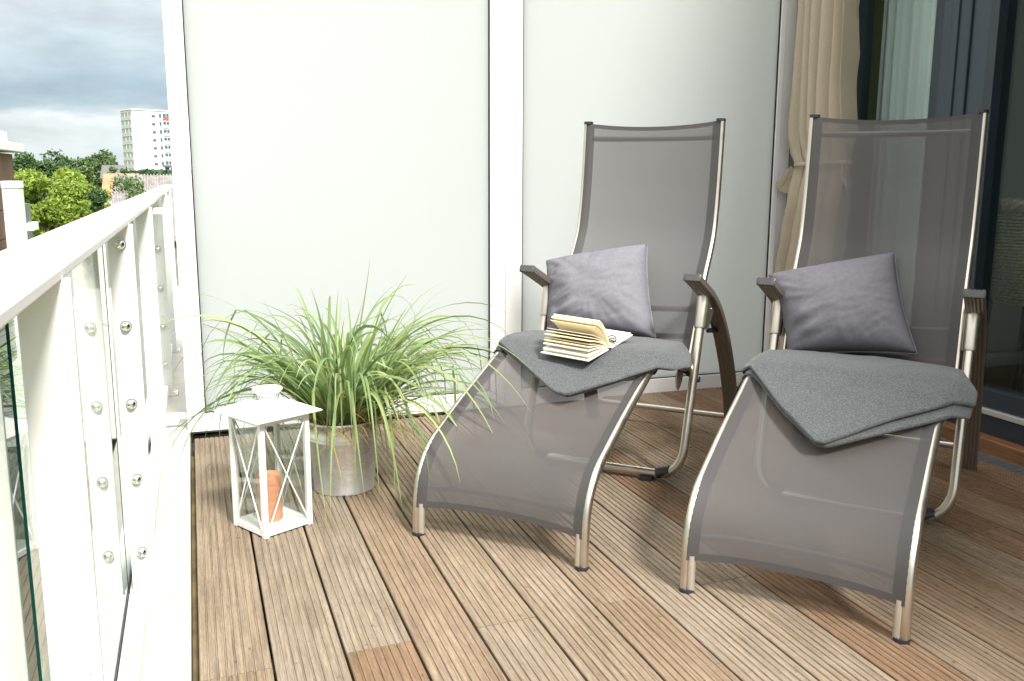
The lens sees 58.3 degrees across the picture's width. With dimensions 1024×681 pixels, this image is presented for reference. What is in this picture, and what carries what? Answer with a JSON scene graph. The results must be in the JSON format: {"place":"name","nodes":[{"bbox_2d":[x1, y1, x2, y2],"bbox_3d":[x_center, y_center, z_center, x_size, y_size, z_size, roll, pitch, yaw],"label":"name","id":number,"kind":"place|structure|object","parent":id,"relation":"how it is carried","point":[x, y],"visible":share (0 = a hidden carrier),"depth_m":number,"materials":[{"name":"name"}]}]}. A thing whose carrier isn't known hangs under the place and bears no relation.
{"place":"outdoors","nodes":[
{"label":"outdoors","id":0,"kind":"place"},
{"bbox_2d":[0,131,38,362],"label":"neighbour house","id":1,"kind":"structure","parent":0,"point":[18,225],"depth_m":10.87,"materials":[{"name":"grey"}]},
{"bbox_2d":[0,0,187,164],"label":"sky","id":2,"kind":"structure","parent":0,"point":[68,68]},
{"bbox_2d":[0,286,192,680],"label":"kerb","id":3,"kind":"structure","parent":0,"point":[168,652],"depth_m":2.44,"materials":[{"name":"concrete"}]},
{"bbox_2d":[0,185,180,680],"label":"balcony railing","id":4,"kind":"object","parent":3,"relation":"on","point":[90,302],"visible":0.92,"depth_m":1.61,"materials":[{"name":"white metal"}]},
{"bbox_2d":[111,174,197,285],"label":"slatted shed","id":5,"kind":"structure","parent":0,"point":[153,181],"depth_m":54.01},
{"bbox_2d":[191,413,445,659],"bbox_3d":[0.964,0.850,1.461,2.830,0.020,7.000,-3,11,-19],"label":"deck underlay","id":6,"kind":"object","parent":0,"point":[215,434],"depth_m":3.86,"materials":[{"name":"black"}]},
{"bbox_2d":[191,455,351,680],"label":"deck joists","id":7,"kind":"object","parent":6,"relation":"on","point":[196,672],"visible":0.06,"depth_m":2.38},
{"bbox_2d":[195,387,1023,680],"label":"deck","id":8,"kind":"structure","parent":7,"relation":"on","point":[454,595],"depth_m":2.26,"materials":[{"name":"brown wood"}]},
{"bbox_2d":[214,384,321,538],"bbox_3d":[-0.701,0.337,2.661,0.219,0.415,0.219,9,14,41],"label":"lantern","id":9,"kind":"object","parent":8,"relation":"on","point":[261,411],"visible":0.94,"depth_m":2.62,"materials":[{"name":"white paint"}]},
{"bbox_2d":[257,470,282,521],"bbox_3d":[-0.707,0.454,2.679,0.070,0.138,0.070,-3,11,-19],"label":"pillar candle","id":10,"kind":"object","parent":9,"relation":"on","point":[274,484],"visible":0.74,"depth_m":2.65,"materials":[{"name":"wax"}]},
{"bbox_2d":[309,418,378,495],"bbox_3d":[-0.553,0.364,3.010,0.241,0.238,0.241,-3,11,-19],"label":"zinc bucket","id":11,"kind":"object","parent":8,"relation":"on","point":[350,477],"visible":0.59,"depth_m":2.92,"materials":[{"name":"metal"}]},
{"bbox_2d":[143,263,532,521],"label":"ornamental grass","id":12,"kind":"object","parent":11,"relation":"in","point":[344,388],"depth_m":2.87,"materials":[{"name":"green plant"}]},
{"bbox_2d":[152,0,797,431],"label":"privacy screen","id":13,"kind":"object","parent":8,"relation":"on","point":[336,150],"visible":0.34,"depth_m":3.84,"materials":[{"name":"white glass"}]},
{"bbox_2d":[412,118,736,570],"bbox_3d":[0.284,-0.132,3.031,0.647,1.215,1.460,5,11,27],"label":"sun lounger","id":14,"kind":"object","parent":8,"relation":"on","point":[541,460],"visible":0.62,"depth_m":3.05,"materials":[{"name":"grey fabric"}]},
{"bbox_2d":[496,330,690,396],"bbox_3d":[0.250,0.052,2.980,0.541,0.124,0.620,-3,11,-19],"label":"folded blanket","id":15,"kind":"object","parent":14,"relation":"on","point":[631,357],"visible":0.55,"depth_m":2.79,"materials":[{"name":"grey fabric"}]},
{"bbox_2d":[541,314,631,361],"bbox_3d":[0.236,-0.024,2.876,0.178,0.122,0.251,8,13,38],"label":"open book","id":16,"kind":"object","parent":15,"relation":"on","point":[585,339],"visible":1,"depth_m":2.81,"materials":[{"name":"beige paper"}]},
{"bbox_2d":[608,335,617,342],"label":"folded spectacles","id":17,"kind":"object","parent":16,"relation":"on","point":[615,338],"visible":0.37,"depth_m":2.84,"materials":[{"name":"grey metal"}]},
{"bbox_2d":[546,243,655,338],"bbox_3d":[0.305,-0.180,3.285,0.492,0.332,0.228,5,11,25],"label":"cushion","id":18,"kind":"object","parent":14,"relation":"on","point":[608,289],"visible":0.88,"depth_m":3.21,"materials":[{"name":"fabric"}]},
{"bbox_2d":[679,109,988,643],"bbox_3d":[1.003,-0.062,2.656,0.637,1.215,1.460,6,12,29],"label":"sun lounger","id":19,"kind":"object","parent":8,"relation":"on","point":[775,489],"visible":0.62,"depth_m":2.56,"materials":[{"name":"grey fabric"}]},
{"bbox_2d":[768,252,917,354],"bbox_3d":[1.031,-0.112,2.887,0.466,0.330,0.228,4,11,21],"label":"cushion","id":20,"kind":"object","parent":19,"relation":"on","point":[854,305],"visible":0.92,"depth_m":2.82,"materials":[{"name":"fabric"}]},
{"bbox_2d":[736,349,977,447],"bbox_3d":[0.935,0.156,2.585,0.536,0.194,0.659,-3,11,-19],"label":"folded blanket","id":21,"kind":"object","parent":19,"relation":"on","point":[824,399],"visible":0.93,"depth_m":2.41,"materials":[{"name":"grey fabric"}]},
{"bbox_2d":[940,438,1023,475],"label":"drain grating","id":22,"kind":"object","parent":6,"relation":"on","point":[1002,463],"visible":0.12,"depth_m":3.32,"materials":[{"name":"grey metal"}]},
{"bbox_2d":[192,295,448,433],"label":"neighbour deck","id":23,"kind":"structure","parent":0,"point":[268,426],"depth_m":3.95,"materials":[{"name":"wood"}]},
{"bbox_2d":[786,0,1023,466],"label":"house","id":24,"kind":"structure","parent":0,"point":[978,56],"depth_m":3.50,"materials":[{"name":"glass"},{"name":"painted metal"}]},
{"bbox_2d":[774,0,859,349],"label":"outdoor curtain","id":25,"kind":"object","parent":24,"relation":"hanging from","point":[826,61],"visible":0.4,"depth_m":4.07,"materials":[{"name":"beige fabric"}]},
{"bbox_2d":[867,0,884,119],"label":"drape","id":26,"kind":"object","parent":24,"relation":"hanging from","point":[876,55],"visible":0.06,"depth_m":4.18,"materials":[{"name":"fabric"}]},
{"bbox_2d":[876,0,936,119],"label":"sheer curtain","id":27,"kind":"object","parent":24,"relation":"hanging from","point":[908,32],"visible":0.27,"depth_m":3.96,"materials":[{"name":"fabric"}]},
{"bbox_2d":[987,197,1023,392],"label":"wicker chair","id":28,"kind":"object","parent":24,"relation":"on","point":[1007,284],"visible":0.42,"depth_m":3.67,"materials":[{"name":"black"}]},
{"bbox_3d":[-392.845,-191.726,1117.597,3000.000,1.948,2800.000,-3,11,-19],"label":"ground","id":29,"kind":"structure","parent":0,"visible":0},
{"bbox_2d":[13,151,36,203],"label":"tree","id":30,"kind":"object","parent":29,"relation":"on","point":[29,161],"visible":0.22,"depth_m":165.14,"materials":[{"name":"green plant"}]},
{"bbox_2d":[21,168,52,229],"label":"tree","id":31,"kind":"object","parent":29,"relation":"on","point":[37,198],"visible":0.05,"depth_m":141.66,"materials":[{"name":"green plant"}]},
{"bbox_2d":[33,159,69,228],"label":"tree","id":32,"kind":"object","parent":29,"relation":"on","point":[47,168],"visible":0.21,"depth_m":150.32,"materials":[{"name":"green plant"}]},
{"bbox_2d":[14,168,95,237],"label":"tree","id":33,"kind":"object","parent":29,"relation":"on","point":[62,207],"visible":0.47,"depth_m":61.77,"materials":[{"name":"green plant"}]},
{"bbox_2d":[39,149,83,170],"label":"tree","id":34,"kind":"object","parent":29,"relation":"on","point":[71,162],"visible":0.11,"depth_m":190.28,"materials":[{"name":"green plant"}]},
{"bbox_2d":[50,166,85,201],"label":"tree","id":35,"kind":"object","parent":29,"relation":"on","point":[65,171],"visible":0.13,"depth_m":133.18,"materials":[{"name":"green plant"}]},
{"bbox_2d":[74,158,95,186],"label":"tree","id":36,"kind":"object","parent":29,"relation":"on","point":[88,172],"visible":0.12,"depth_m":183.62,"materials":[{"name":"green plant"}]},
{"bbox_2d":[84,187,108,211],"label":"tree","id":37,"kind":"object","parent":29,"relation":"on","point":[98,198],"visible":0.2,"depth_m":46.93,"materials":[{"name":"green plant"}]},
{"bbox_2d":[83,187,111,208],"bbox_3d":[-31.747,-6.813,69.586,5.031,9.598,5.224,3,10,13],"label":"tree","id":38,"kind":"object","parent":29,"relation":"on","point":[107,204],"depth_m":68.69,"materials":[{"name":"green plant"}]},
{"bbox_2d":[83,149,116,177],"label":"tree","id":39,"kind":"object","parent":29,"relation":"on","point":[94,157],"visible":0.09,"depth_m":201.03,"materials":[{"name":"green plant"}]},
{"bbox_2d":[90,155,117,186],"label":"tree","id":40,"kind":"object","parent":29,"relation":"on","point":[97,165],"visible":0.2,"depth_m":175.76,"materials":[{"name":"green plant"}]},
{"bbox_2d":[95,173,128,188],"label":"tree","id":41,"kind":"object","parent":29,"relation":"on","point":[100,181],"visible":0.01,"depth_m":161.52,"materials":[{"name":"green plant"}]},
{"bbox_2d":[100,165,127,203],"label":"grey roof house","id":42,"kind":"structure","parent":29,"relation":"on","point":[105,169],"depth_m":129.22,"materials":[{"name":"white"}]},
{"bbox_2d":[107,166,126,173],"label":"tree","id":43,"kind":"object","parent":29,"relation":"on","point":[112,170],"visible":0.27,"depth_m":108.75,"materials":[{"name":"green plant"}]},
{"bbox_2d":[102,173,136,203],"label":"orange roof house","id":44,"kind":"structure","parent":29,"relation":"on","point":[106,183],"depth_m":92.86,"materials":[{"name":"tile"}]},
{"bbox_2d":[51,168,191,176],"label":"distant wood","id":45,"kind":"object","parent":29,"relation":"on","point":[146,171],"visible":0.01,"depth_m":239.91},
{"bbox_2d":[110,173,146,199],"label":"tree","id":46,"kind":"object","parent":29,"relation":"on","point":[130,184],"visible":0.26,"depth_m":45.34,"materials":[{"name":"green plant"}]},
{"bbox_2d":[119,109,190,170],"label":"tower block","id":47,"kind":"structure","parent":29,"relation":"on","point":[146,138],"depth_m":327.13,"materials":[{"name":"grey concrete"}]},
{"bbox_2d":[163,165,171,170],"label":"entrance pavilion","id":48,"kind":"structure","parent":29,"relation":"on","point":[167,167],"depth_m":304.65,"materials":[{"name":"grey"}]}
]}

